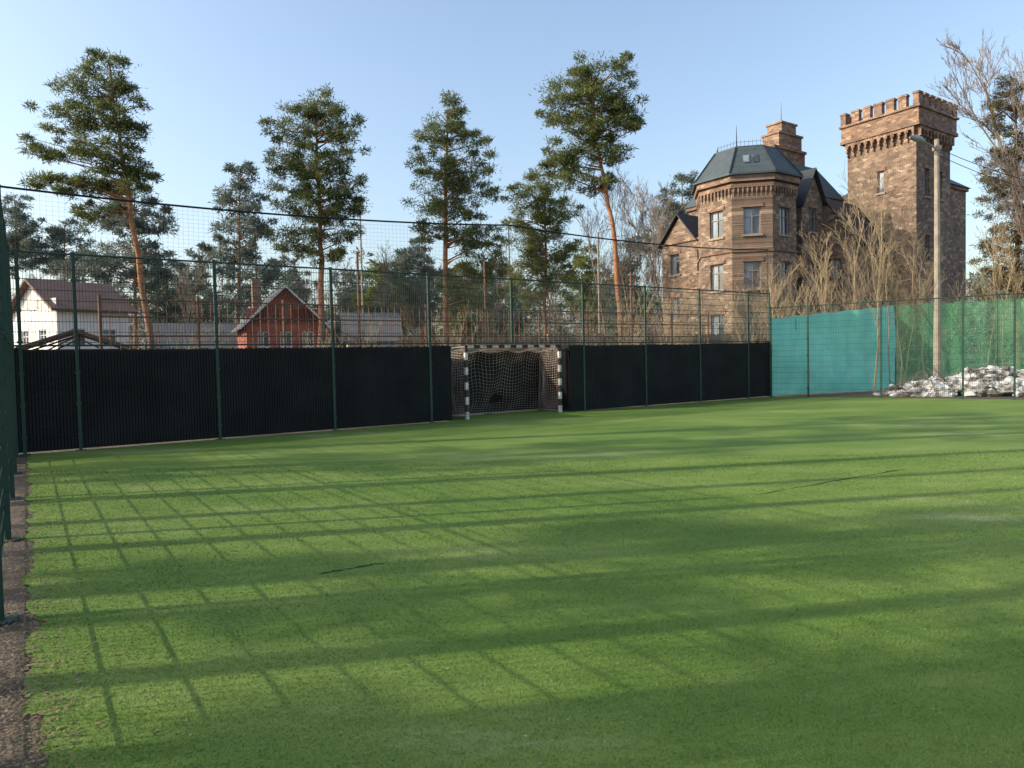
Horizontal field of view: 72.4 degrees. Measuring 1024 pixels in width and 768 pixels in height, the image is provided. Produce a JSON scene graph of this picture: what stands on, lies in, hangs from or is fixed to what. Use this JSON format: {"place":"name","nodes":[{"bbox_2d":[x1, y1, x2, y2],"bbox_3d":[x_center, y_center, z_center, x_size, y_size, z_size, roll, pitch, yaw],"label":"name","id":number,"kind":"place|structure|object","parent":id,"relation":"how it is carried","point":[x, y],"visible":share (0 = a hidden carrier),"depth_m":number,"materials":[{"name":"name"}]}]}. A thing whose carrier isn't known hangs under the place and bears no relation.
{"place":"outdoors","nodes":[
{"label":"outdoors","id":0,"kind":"place"},
{"bbox_2d":[12,278,137,349],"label":"house","id":1,"kind":"structure","parent":0,"point":[92,308],"depth_m":45.79,"materials":[{"name":"white"}]},
{"bbox_2d":[145,323,238,349],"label":"fence","id":2,"kind":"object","parent":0,"point":[224,327],"depth_m":54.07,"materials":[{"name":"grey metal"}]},
{"bbox_2d":[232,278,329,348],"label":"house","id":3,"kind":"structure","parent":0,"point":[264,327],"depth_m":49.04,"materials":[{"name":"red brick"}]},
{"bbox_2d":[258,332,269,347],"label":"window","id":4,"kind":"structure","parent":3,"relation":"in","point":[264,333],"depth_m":48.48,"materials":[{"name":"grey glass"}]},
{"bbox_2d":[0,388,1023,767],"bbox_3d":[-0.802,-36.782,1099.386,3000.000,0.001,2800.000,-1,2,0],"label":"ground","id":5,"kind":"structure","parent":0,"point":[18,510],"depth_m":4.80,"materials":[{"name":"soil"}]},
{"bbox_2d":[0,185,22,625],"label":"side fence","id":6,"kind":"object","parent":5,"relation":"on","point":[9,452],"visible":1,"depth_m":8.59,"materials":[{"name":"green paint"}]},
{"bbox_2d":[1,191,62,292],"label":"pine tree","id":7,"kind":"object","parent":5,"relation":"on","point":[15,235],"visible":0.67,"depth_m":73.94,"materials":[{"name":"green plant"}]},
{"bbox_2d":[14,329,132,350],"bbox_3d":[-22.423,-0.975,36.199,5.000,3.600,3.000,-2,2,-28],"label":"timber canopy","id":8,"kind":"object","parent":5,"relation":"on","point":[63,334],"visible":0.27,"depth_m":35.09,"materials":[{"name":"brown wood"}]},
{"bbox_2d":[31,216,116,280],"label":"pine tree","id":9,"kind":"object","parent":5,"relation":"on","point":[60,241],"visible":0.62,"depth_m":76.75,"materials":[{"name":"green plant"}]},
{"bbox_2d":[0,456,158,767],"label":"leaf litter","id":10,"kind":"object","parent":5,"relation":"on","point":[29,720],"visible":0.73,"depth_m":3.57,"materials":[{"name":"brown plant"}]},
{"bbox_2d":[16,46,165,348],"bbox_3d":[-21.433,-8.103,35.757,7.212,17.832,3.691,-1,2,0],"label":"pine tree","id":11,"kind":"object","parent":5,"relation":"on","point":[106,102],"visible":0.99,"depth_m":35.20,"materials":[{"name":"green plant"}]},
{"bbox_2d":[49,178,189,348],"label":"pine tree","id":12,"kind":"object","parent":5,"relation":"on","point":[151,277],"visible":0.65,"depth_m":60.80,"materials":[{"name":"green plant"}]},
{"bbox_2d":[125,319,182,349],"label":"bare shrub","id":13,"kind":"object","parent":5,"relation":"on","point":[145,339],"visible":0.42,"depth_m":36.77,"materials":[{"name":"brown plant"}]},
{"bbox_2d":[128,257,208,339],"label":"pine tree","id":14,"kind":"object","parent":5,"relation":"on","point":[162,312],"visible":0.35,"depth_m":64.84,"materials":[{"name":"green plant"}]},
{"bbox_2d":[169,248,215,322],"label":"bare tree","id":15,"kind":"object","parent":5,"relation":"on","point":[188,289],"visible":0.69,"depth_m":57.96,"materials":[{"name":"brown plant"}]},
{"bbox_2d":[161,259,232,322],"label":"pine tree","id":16,"kind":"object","parent":5,"relation":"on","point":[193,271],"visible":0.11,"depth_m":71.24,"materials":[{"name":"green plant"}]},
{"bbox_2d":[203,258,248,322],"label":"bare tree","id":17,"kind":"object","parent":5,"relation":"on","point":[233,281],"visible":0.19,"depth_m":70.09,"materials":[{"name":"brown plant"}]},
{"bbox_2d":[181,159,284,322],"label":"pine tree","id":18,"kind":"object","parent":5,"relation":"on","point":[225,199],"visible":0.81,"depth_m":59.03,"materials":[{"name":"green plant"}]},
{"bbox_2d":[262,254,317,308],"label":"pine tree","id":19,"kind":"object","parent":5,"relation":"on","point":[283,259],"visible":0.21,"depth_m":75.12,"materials":[{"name":"green plant"}]},
{"bbox_2d":[286,261,317,308],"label":"bare tree","id":20,"kind":"object","parent":5,"relation":"on","point":[299,284],"visible":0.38,"depth_m":68.38,"materials":[{"name":"brown plant"}]},
{"bbox_2d":[255,82,372,347],"bbox_3d":[-10.580,-7.709,37.615,6.422,16.442,4.413,-1,2,0],"label":"pine tree","id":21,"kind":"object","parent":5,"relation":"on","point":[313,114],"visible":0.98,"depth_m":37.14,"materials":[{"name":"green plant"}]},
{"bbox_2d":[316,258,355,346],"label":"bare tree","id":22,"kind":"object","parent":5,"relation":"on","point":[337,289],"visible":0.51,"depth_m":69.58,"materials":[{"name":"brown plant"}]},
{"bbox_2d":[325,268,373,346],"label":"pine tree","id":23,"kind":"object","parent":5,"relation":"on","point":[337,329],"visible":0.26,"depth_m":78.83,"materials":[{"name":"green plant"}]},
{"bbox_2d":[341,315,384,347],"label":"bare shrub","id":24,"kind":"object","parent":5,"relation":"on","point":[370,330],"visible":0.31,"depth_m":27.48,"materials":[{"name":"brown plant"}]},
{"bbox_2d":[359,210,369,345],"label":"street lamp","id":25,"kind":"object","parent":5,"relation":"on","point":[362,275],"visible":0.44,"depth_m":51.71,"materials":[{"name":"metal"}]},
{"bbox_2d":[341,313,403,347],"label":"house","id":26,"kind":"structure","parent":5,"relation":"on","point":[383,325],"depth_m":57.61,"materials":[{"name":"grey"}]},
{"bbox_2d":[349,260,415,335],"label":"pine tree","id":27,"kind":"object","parent":5,"relation":"on","point":[380,275],"visible":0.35,"depth_m":65.39,"materials":[{"name":"green plant"}]},
{"bbox_2d":[1,185,770,454],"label":"sports fence","id":28,"kind":"object","parent":5,"relation":"on","point":[77,398],"visible":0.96,"depth_m":16.52,"materials":[{"name":"black fabric"}]},
{"bbox_2d":[371,240,409,317],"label":"tree","id":29,"kind":"object","parent":5,"relation":"on","point":[384,262],"visible":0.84,"depth_m":61.02,"materials":[{"name":"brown plant"}]},
{"bbox_2d":[366,246,438,339],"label":"pine tree","id":30,"kind":"object","parent":5,"relation":"on","point":[404,262],"visible":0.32,"depth_m":69.34,"materials":[{"name":"green plant"}]},
{"bbox_2d":[97,252,708,348],"bbox_3d":[-0.822,-1.504,22.067,21.076,4.700,0.066,-3,2,-34],"label":"rusty fence","id":31,"kind":"object","parent":5,"relation":"on","point":[197,301],"visible":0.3,"depth_m":19.63,"materials":[{"name":"metal"}]},
{"bbox_2d":[394,304,440,346],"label":"bare shrub","id":32,"kind":"object","parent":5,"relation":"on","point":[414,332],"visible":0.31,"depth_m":32.51,"materials":[{"name":"brown plant"}]},
{"bbox_2d":[404,263,442,337],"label":"bare tree","id":33,"kind":"object","parent":5,"relation":"on","point":[422,291],"visible":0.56,"depth_m":64.96,"materials":[{"name":"brown plant"}]},
{"bbox_2d":[391,234,457,338],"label":"pine tree","id":34,"kind":"object","parent":5,"relation":"on","point":[423,249],"visible":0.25,"depth_m":73.21,"materials":[{"name":"green plant"}]},
{"bbox_2d":[427,306,480,345],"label":"bare shrub","id":35,"kind":"object","parent":5,"relation":"on","point":[455,339],"visible":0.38,"depth_m":32.58,"materials":[{"name":"brown plant"}]},
{"bbox_2d":[400,89,508,345],"bbox_3d":[-3.105,-8.078,39.797,6.010,16.700,4.506,-1,2,0],"label":"pine tree","id":36,"kind":"object","parent":5,"relation":"on","point":[449,165],"visible":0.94,"depth_m":39.32,"materials":[{"name":"green plant"}]},
{"bbox_2d":[435,261,492,338],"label":"pine tree","id":37,"kind":"object","parent":5,"relation":"on","point":[451,318],"visible":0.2,"depth_m":79.21,"materials":[{"name":"green plant"}]},
{"bbox_2d":[467,255,531,337],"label":"pine tree","id":38,"kind":"object","parent":5,"relation":"on","point":[522,313],"visible":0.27,"depth_m":67.06,"materials":[{"name":"green plant"}]},
{"bbox_2d":[478,244,521,337],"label":"bare tree","id":39,"kind":"object","parent":5,"relation":"on","point":[500,288],"visible":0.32,"depth_m":63.13,"materials":[{"name":"brown plant"}]},
{"bbox_2d":[480,312,521,344],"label":"bare shrub","id":40,"kind":"object","parent":5,"relation":"on","point":[502,331],"visible":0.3,"depth_m":32.02,"materials":[{"name":"brown plant"}]},
{"bbox_2d":[11,254,1009,349],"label":"bare wood","id":41,"kind":"object","parent":5,"relation":"on","point":[642,281],"visible":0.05,"depth_m":89.88,"materials":[{"name":"plant"}]},
{"bbox_2d":[59,246,1023,348],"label":"wood","id":42,"kind":"object","parent":5,"relation":"on","point":[81,279],"visible":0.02,"depth_m":91.58,"materials":[{"name":"plant"}]},
{"bbox_2d":[495,165,590,337],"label":"pine tree","id":43,"kind":"object","parent":5,"relation":"on","point":[543,216],"visible":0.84,"depth_m":42.32,"materials":[{"name":"green plant"}]},
{"bbox_2d":[527,244,568,337],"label":"bare tree","id":44,"kind":"object","parent":5,"relation":"on","point":[552,314],"visible":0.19,"depth_m":59.95,"materials":[{"name":"brown plant"}]},
{"bbox_2d":[516,308,596,344],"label":"bare shrub","id":45,"kind":"object","parent":5,"relation":"on","point":[542,329],"visible":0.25,"depth_m":30.57,"materials":[{"name":"brown plant"}]},
{"bbox_2d":[397,331,767,347],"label":"garden fence","id":46,"kind":"object","parent":5,"relation":"on","point":[713,337],"visible":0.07,"depth_m":42.79,"materials":[{"name":"wood"}]},
{"bbox_2d":[560,243,616,331],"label":"pine tree","id":47,"kind":"object","parent":5,"relation":"on","point":[587,274],"visible":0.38,"depth_m":71.05,"materials":[{"name":"green plant"}]},
{"bbox_2d":[529,49,649,344],"bbox_3d":[4.061,-8.155,35.614,6.249,16.833,4.030,-1,2,0],"label":"pine tree","id":48,"kind":"object","parent":5,"relation":"on","point":[614,106],"visible":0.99,"depth_m":35.24,"materials":[{"name":"green plant"}]},
{"bbox_2d":[556,191,627,333],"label":"bare tree","id":49,"kind":"object","parent":5,"relation":"on","point":[594,242],"visible":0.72,"depth_m":54.20,"materials":[{"name":"brown plant"}]},
{"bbox_2d":[597,228,610,335],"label":"street lamp","id":50,"kind":"object","parent":5,"relation":"on","point":[599,321],"visible":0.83,"depth_m":47.74,"materials":[{"name":"metal"}]},
{"bbox_2d":[564,290,646,344],"bbox_3d":[4.742,-2.383,36.951,2.999,5.191,5.140,1,3,43],"label":"bare shrub","id":51,"kind":"object","parent":5,"relation":"on","point":[592,322],"visible":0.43,"depth_m":36.42,"materials":[{"name":"brown plant"}]},
{"bbox_2d":[577,158,654,333],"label":"bare tree","id":52,"kind":"object","parent":5,"relation":"on","point":[641,218],"visible":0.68,"depth_m":56.96,"materials":[{"name":"brown plant"}]},
{"bbox_2d":[585,254,662,335],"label":"pine tree","id":53,"kind":"object","parent":5,"relation":"on","point":[622,293],"visible":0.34,"depth_m":59.26,"materials":[{"name":"green plant"}]},
{"bbox_2d":[613,278,656,344],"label":"bare shrub","id":54,"kind":"object","parent":5,"relation":"on","point":[637,320],"visible":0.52,"depth_m":34.62,"materials":[{"name":"brown plant"}]},
{"bbox_2d":[627,307,662,335],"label":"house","id":55,"kind":"structure","parent":5,"relation":"on","point":[648,328],"depth_m":75.62,"materials":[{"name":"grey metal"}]},
{"bbox_2d":[610,171,686,332],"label":"bare tree","id":56,"kind":"object","parent":5,"relation":"on","point":[658,237],"visible":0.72,"depth_m":62.57,"materials":[{"name":"brown plant"}]},
{"bbox_2d":[626,181,680,335],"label":"bare tree","id":57,"kind":"object","parent":5,"relation":"on","point":[655,228],"visible":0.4,"depth_m":64.34,"materials":[{"name":"brown plant"}]},
{"bbox_2d":[616,296,694,344],"bbox_3d":[7.010,-2.174,34.154,3.505,4.870,2.721,0,2,36],"label":"bare shrub","id":58,"kind":"object","parent":5,"relation":"on","point":[667,333],"visible":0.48,"depth_m":33.84,"materials":[{"name":"brown plant"}]},
{"bbox_2d":[619,170,697,262],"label":"pine tree","id":59,"kind":"object","parent":5,"relation":"on","point":[682,178],"visible":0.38,"depth_m":73.88,"materials":[{"name":"green plant"}]},
{"bbox_2d":[643,279,705,344],"bbox_3d":[7.854,-2.337,33.562,3.004,5.201,5.150,-1,2,12],"label":"bare shrub","id":60,"kind":"object","parent":5,"relation":"on","point":[677,320],"visible":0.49,"depth_m":32.42,"materials":[{"name":"brown plant"}]},
{"bbox_2d":[675,282,745,343],"bbox_3d":[9.113,-2.306,33.344,2.319,5.096,3.376,-4,3,-53],"label":"bare shrub","id":61,"kind":"object","parent":5,"relation":"on","point":[702,334],"visible":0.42,"depth_m":33.33,"materials":[{"name":"brown plant"}]},
{"bbox_2d":[716,308,764,342],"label":"bare shrub","id":62,"kind":"object","parent":5,"relation":"on","point":[745,336],"visible":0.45,"depth_m":34.14,"materials":[{"name":"brown plant"}]},
{"bbox_2d":[730,262,772,333],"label":"bare tree","id":63,"kind":"object","parent":5,"relation":"on","point":[745,288],"visible":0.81,"depth_m":45.79,"materials":[{"name":"brown plant"}]},
{"bbox_2d":[709,264,802,342],"bbox_3d":[13.633,-3.175,38.066,3.646,6.312,6.250,-3,2,-33],"label":"bare shrub","id":64,"kind":"object","parent":5,"relation":"on","point":[764,336],"visible":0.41,"depth_m":38.96,"materials":[{"name":"brown plant"}]},
{"bbox_2d":[751,261,789,336],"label":"bare tree","id":65,"kind":"object","parent":5,"relation":"on","point":[770,297],"visible":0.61,"depth_m":33.02,"materials":[{"name":"brown plant"}]},
{"bbox_2d":[749,257,798,340],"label":"bare tree","id":66,"kind":"object","parent":5,"relation":"on","point":[773,292],"visible":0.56,"depth_m":37.14,"materials":[{"name":"brown plant"}]},
{"bbox_2d":[753,275,820,331],"bbox_3d":[13.775,-2.548,33.496,3.865,5.371,3.001,-2,2,-19],"label":"bare shrub","id":67,"kind":"object","parent":5,"relation":"on","point":[792,301],"visible":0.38,"depth_m":33.14,"materials":[{"name":"brown plant"}]},
{"bbox_2d":[773,253,809,317],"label":"bare tree","id":68,"kind":"object","parent":5,"relation":"on","point":[785,289],"visible":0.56,"depth_m":37.74,"materials":[{"name":"brown plant"}]},
{"bbox_2d":[773,265,829,317],"bbox_3d":[12.709,-2.548,31.887,3.660,5.525,2.513,-2,2,-25],"label":"bare shrub","id":69,"kind":"object","parent":5,"relation":"on","point":[794,313],"visible":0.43,"depth_m":31.60,"materials":[{"name":"brown plant"}]},
{"bbox_2d":[658,90,970,335],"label":"castle house","id":70,"kind":"structure","parent":5,"relation":"on","point":[772,193],"depth_m":50.67,"materials":[{"name":"brown brick"}]},
{"bbox_2d":[669,250,680,276],"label":"window","id":71,"kind":"structure","parent":70,"relation":"in","point":[675,271],"depth_m":55.28,"materials":[{"name":"grey glass"}]},
{"bbox_2d":[707,206,723,241],"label":"window","id":72,"kind":"structure","parent":70,"relation":"in","point":[716,217],"depth_m":47.99,"materials":[{"name":"white glass"}]},
{"bbox_2d":[708,260,724,292],"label":"window","id":73,"kind":"structure","parent":70,"relation":"in","point":[719,269],"depth_m":48.19,"materials":[{"name":"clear glass"}]},
{"bbox_2d":[709,310,725,334],"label":"window","id":74,"kind":"structure","parent":70,"relation":"in","point":[715,331],"depth_m":48.22,"materials":[{"name":"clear glass"}]},
{"bbox_2d":[741,202,762,236],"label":"window","id":75,"kind":"structure","parent":70,"relation":"in","point":[752,217],"depth_m":46.72,"materials":[{"name":"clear glass"}]},
{"bbox_2d":[742,257,763,290],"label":"window","id":76,"kind":"structure","parent":70,"relation":"in","point":[756,261],"depth_m":46.84,"materials":[{"name":"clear glass"}]},
{"bbox_2d":[742,308,763,333],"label":"window","id":77,"kind":"structure","parent":70,"relation":"in","point":[745,310],"depth_m":46.98,"materials":[{"name":"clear glass"}]},
{"bbox_2d":[778,203,791,236],"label":"window","id":78,"kind":"structure","parent":70,"relation":"in","point":[783,211],"depth_m":47.21,"materials":[{"name":"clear glass"}]},
{"bbox_2d":[779,257,792,290],"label":"window","id":79,"kind":"structure","parent":70,"relation":"in","point":[785,269],"depth_m":47.33,"materials":[{"name":"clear glass"}]},
{"bbox_2d":[808,204,818,233],"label":"window","id":80,"kind":"structure","parent":70,"relation":"in","point":[811,211],"depth_m":50.98,"materials":[{"name":"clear glass"}]},
{"bbox_2d":[808,258,818,291],"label":"window","id":81,"kind":"structure","parent":70,"relation":"in","point":[812,266],"depth_m":51.11,"materials":[{"name":"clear glass"}]},
{"bbox_2d":[829,254,842,285],"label":"window","id":82,"kind":"structure","parent":70,"relation":"in","point":[836,260],"depth_m":51.03,"materials":[{"name":"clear glass"}]},
{"bbox_2d":[875,166,885,195],"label":"window","id":83,"kind":"structure","parent":70,"relation":"in","point":[880,174],"depth_m":52.20,"materials":[{"name":"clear glass"}]},
{"bbox_2d":[924,231,931,264],"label":"window","id":84,"kind":"structure","parent":70,"relation":"in","point":[925,232],"depth_m":51.31,"materials":[{"name":"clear glass"}]},
{"bbox_2d":[794,222,841,313],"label":"bare tree","id":85,"kind":"object","parent":5,"relation":"on","point":[829,235],"visible":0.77,"depth_m":34.04,"materials":[{"name":"brown plant"}]},
{"bbox_2d":[795,264,850,313],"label":"bare tree","id":86,"kind":"object","parent":5,"relation":"on","point":[836,281],"visible":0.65,"depth_m":28.27,"materials":[{"name":"brown plant"}]},
{"bbox_2d":[794,240,865,312],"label":"bare tree","id":87,"kind":"object","parent":5,"relation":"on","point":[822,299],"visible":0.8,"depth_m":30.55,"materials":[{"name":"brown plant"}]},
{"bbox_2d":[772,305,895,394],"bbox_3d":[12.721,-1.404,27.471,6.471,3.533,0.256,-2,2,-22],"label":"tarpaulin fence","id":88,"kind":"object","parent":5,"relation":"on","point":[829,366],"visible":0.77,"depth_m":27.39,"materials":[{"name":"teal fabric"}]},
{"bbox_2d":[820,182,891,309],"bbox_3d":[16.297,-4.722,32.811,2.832,9.646,3.865,-2,2,-11],"label":"bare tree","id":89,"kind":"object","parent":5,"relation":"on","point":[841,244],"visible":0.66,"depth_m":32.73,"materials":[{"name":"brown plant"}]},
{"bbox_2d":[832,225,893,309],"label":"bare tree","id":90,"kind":"object","parent":5,"relation":"on","point":[855,295],"visible":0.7,"depth_m":28.64,"materials":[{"name":"brown plant"}]},
{"bbox_2d":[836,164,900,392],"bbox_3d":[13.643,-4.188,26.907,2.288,9.105,3.528,0,2,27],"label":"bare tree","id":91,"kind":"object","parent":5,"relation":"on","point":[880,251],"visible":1,"depth_m":26.98,"materials":[{"name":"brown plant"}]},
{"bbox_2d":[830,193,922,306],"bbox_3d":[19.326,-5.130,37.007,4.353,10.044,3.702,-1,2,17],"label":"bare tree","id":92,"kind":"object","parent":5,"relation":"on","point":[902,245],"visible":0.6,"depth_m":36.75,"materials":[{"name":"brown plant"}]},
{"bbox_2d":[850,213,932,384],"bbox_3d":[15.270,-3.255,27.814,2.620,7.111,3.082,-2,2,-11],"label":"bare tree","id":93,"kind":"object","parent":5,"relation":"on","point":[895,285],"visible":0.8,"depth_m":27.79,"materials":[{"name":"brown plant"}]},
{"bbox_2d":[873,254,917,313],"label":"bare tree","id":94,"kind":"object","parent":5,"relation":"on","point":[893,271],"visible":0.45,"depth_m":29.80,"materials":[{"name":"brown plant"}]},
{"bbox_2d":[892,223,942,304],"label":"bare tree","id":95,"kind":"object","parent":5,"relation":"on","point":[914,273],"visible":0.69,"depth_m":35.41,"materials":[{"name":"brown plant"}]},
{"bbox_2d":[909,135,941,377],"bbox_3d":[15.317,-4.398,25.944,1.321,9.510,0.272,-2,2,-14],"label":"street lamp","id":96,"kind":"object","parent":5,"relation":"on","point":[936,147],"visible":0.93,"depth_m":26.00,"materials":[{"name":"metal"}]},
{"bbox_2d":[910,248,945,304],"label":"bare tree","id":97,"kind":"object","parent":5,"relation":"on","point":[915,261],"visible":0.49,"depth_m":33.54,"materials":[{"name":"brown plant"}]},
{"bbox_2d":[862,265,993,307],"bbox_3d":[19.201,-2.715,33.005,5.446,5.500,3.177,-1,2,19],"label":"bare shrub","id":98,"kind":"object","parent":5,"relation":"on","point":[922,302],"visible":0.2,"depth_m":31.96,"materials":[{"name":"brown plant"}]},
{"bbox_2d":[873,362,1023,396],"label":"rubble heap","id":99,"kind":"object","parent":5,"relation":"on","point":[931,386],"visible":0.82,"depth_m":24.07,"materials":[{"name":"grey stone"}]},
{"bbox_2d":[895,297,1023,387],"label":"netting fence","id":100,"kind":"object","parent":5,"relation":"on","point":[989,347],"visible":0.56,"depth_m":28.13,"materials":[{"name":"green fabric"}]},
{"bbox_2d":[925,28,1023,244],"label":"bare tree","id":101,"kind":"object","parent":5,"relation":"on","point":[970,106],"visible":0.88,"depth_m":43.45,"materials":[{"name":"brown plant"}]},
{"bbox_2d":[961,71,1023,300],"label":"pine tree","id":102,"kind":"object","parent":5,"relation":"on","point":[999,103],"visible":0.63,"depth_m":43.45,"materials":[{"name":"green plant"}]},
{"bbox_2d":[964,201,1023,300],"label":"bare tree","id":103,"kind":"object","parent":5,"relation":"on","point":[994,243],"visible":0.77,"depth_m":31.32,"materials":[{"name":"brown plant"}]},
{"bbox_2d":[970,226,1023,299],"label":"bare tree","id":104,"kind":"object","parent":5,"relation":"on","point":[1009,275],"visible":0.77,"depth_m":30.16,"materials":[{"name":"brown plant"}]},
{"bbox_2d":[990,147,1023,226],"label":"bare tree","id":105,"kind":"object","parent":5,"relation":"on","point":[1017,182],"visible":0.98,"depth_m":34.29,"materials":[{"name":"brown plant"}]},
{"bbox_2d":[0,0,1023,348],"label":"sky","id":106,"kind":"structure","parent":0,"point":[209,70],"materials":[{"name":"blue"}]},
{"bbox_2d":[7,397,1023,767],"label":"turf ground","id":107,"kind":"structure","parent":0,"point":[791,429],"depth_m":4.92,"materials":[{"name":"green plant"}]},
{"bbox_2d":[451,345,561,418],"bbox_3d":[-0.204,-0.114,20.241,3.389,2.000,1.124,-3,2,-34],"label":"football goal","id":108,"kind":"object","parent":107,"relation":"on","point":[465,355],"visible":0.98,"depth_m":20.33,"materials":[{"name":"white paint"}]},
{"bbox_2d":[768,293,1023,399],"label":"corner fence","id":109,"kind":"object","parent":107,"relation":"on","point":[1014,377],"visible":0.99,"depth_m":23.15,"materials":[{"name":"green paint"}]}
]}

